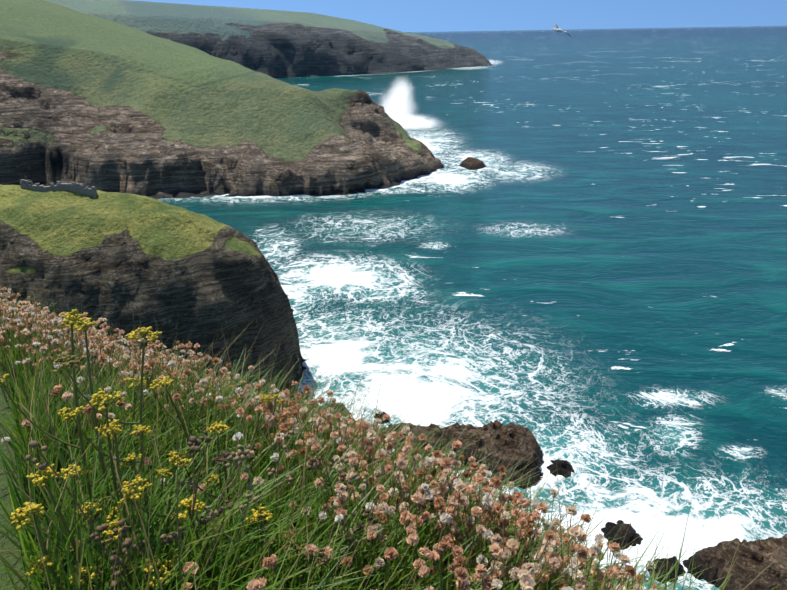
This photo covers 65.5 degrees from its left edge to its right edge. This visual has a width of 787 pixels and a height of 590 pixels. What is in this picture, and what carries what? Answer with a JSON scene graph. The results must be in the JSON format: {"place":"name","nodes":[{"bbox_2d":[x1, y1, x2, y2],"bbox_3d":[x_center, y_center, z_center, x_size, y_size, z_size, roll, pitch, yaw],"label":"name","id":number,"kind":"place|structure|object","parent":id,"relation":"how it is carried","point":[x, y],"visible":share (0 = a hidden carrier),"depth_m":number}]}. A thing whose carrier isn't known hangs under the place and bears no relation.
{"place":"outdoors","nodes":[
{"label":"outdoors","id":0,"kind":"place"},
{"bbox_2d":[0,184,306,393],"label":"cliff","id":1,"kind":"structure","parent":0,"point":[120,258],"depth_m":66.10},
{"bbox_2d":[20,179,96,197],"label":"stone wall","id":2,"kind":"structure","parent":1,"relation":"on","point":[76,188],"depth_m":70.42},
{"bbox_2d":[0,0,444,198],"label":"headland","id":3,"kind":"structure","parent":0,"point":[102,104],"depth_m":181.55},
{"bbox_2d":[44,0,492,78],"bbox_3d":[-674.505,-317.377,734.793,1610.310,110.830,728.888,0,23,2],"label":"headland","id":4,"kind":"structure","parent":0,"point":[275,44],"depth_m":622.54},
{"bbox_2d":[0,291,778,589],"bbox_3d":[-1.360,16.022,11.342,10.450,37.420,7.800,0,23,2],"label":"slope","id":5,"kind":"structure","parent":0,"point":[10,558],"depth_m":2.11},
{"bbox_2d":[0,309,329,589],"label":"yellow wildflowers","id":6,"kind":"object","parent":5,"relation":"on","point":[80,324],"visible":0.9,"depth_m":1.53},
{"bbox_2d":[25,430,493,589],"bbox_3d":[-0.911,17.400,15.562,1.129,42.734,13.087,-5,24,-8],"label":"dry stalks","id":7,"kind":"object","parent":5,"relation":"on","point":[238,455],"visible":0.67,"depth_m":1.49},
{"bbox_2d":[0,287,659,589],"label":"thrift flowers","id":8,"kind":"object","parent":5,"relation":"on","point":[526,574],"visible":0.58,"depth_m":2.04},
{"bbox_2d":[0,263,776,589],"bbox_3d":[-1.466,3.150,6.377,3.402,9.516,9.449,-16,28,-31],"label":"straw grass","id":9,"kind":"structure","parent":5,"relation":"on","point":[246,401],"depth_m":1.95},
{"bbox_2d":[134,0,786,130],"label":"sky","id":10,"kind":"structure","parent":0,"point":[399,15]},
{"bbox_2d":[158,26,786,589],"bbox_3d":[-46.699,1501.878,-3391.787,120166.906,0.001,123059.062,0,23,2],"label":"sea","id":11,"kind":"structure","parent":0,"point":[584,272],"depth_m":111.34},
{"bbox_2d":[287,389,319,410],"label":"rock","id":12,"kind":"object","parent":11,"relation":"in","point":[291,396],"visible":0.15,"depth_m":71.24},
{"bbox_2d":[320,403,355,435],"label":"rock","id":13,"kind":"object","parent":11,"relation":"in","point":[342,409],"visible":0.17,"depth_m":67.87},
{"bbox_2d":[373,412,389,423],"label":"rock","id":14,"kind":"object","parent":11,"relation":"in","point":[380,417],"visible":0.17,"depth_m":68.62},
{"bbox_2d":[364,420,543,488],"bbox_3d":[5.476,15.674,61.642,21.474,4.628,10.803,0,23,2],"label":"rock","id":15,"kind":"object","parent":11,"relation":"in","point":[502,440],"visible":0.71,"depth_m":60.89},
{"bbox_2d":[458,157,486,169],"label":"rock","id":16,"kind":"object","parent":11,"relation":"in","point":[470,163],"visible":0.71,"depth_m":194.42},
{"bbox_2d":[546,459,574,477],"bbox_3d":[16.785,17.326,60.753,4.504,1.948,4.487,0,23,2],"label":"rock","id":17,"kind":"object","parent":11,"relation":"in","point":[563,468],"visible":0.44,"depth_m":60.26},
{"bbox_2d":[601,520,642,549],"bbox_3d":[19.390,20.571,52.736,4.735,2.057,4.984,0,23,2],"label":"rock","id":18,"kind":"object","parent":11,"relation":"in","point":[614,528],"visible":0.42,"depth_m":51.96},
{"bbox_2d":[646,556,685,583],"bbox_3d":[22.105,22.164,49.277,5.067,1.777,3.964,0,23,2],"label":"rock","id":19,"kind":"object","parent":11,"relation":"in","point":[673,560],"visible":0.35,"depth_m":48.76},
{"bbox_2d":[682,534,786,589],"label":"rock","id":20,"kind":"object","parent":11,"relation":"in","point":[753,560],"visible":0.9,"depth_m":47.21},
{"bbox_2d":[553,24,570,36],"bbox_3d":[7.256,-11.563,26.723,0.760,0.208,1.350,-4,45,-27],"label":"gull","id":21,"kind":"object","parent":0,"point":[557,29],"visible":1,"depth_m":26.66}
]}

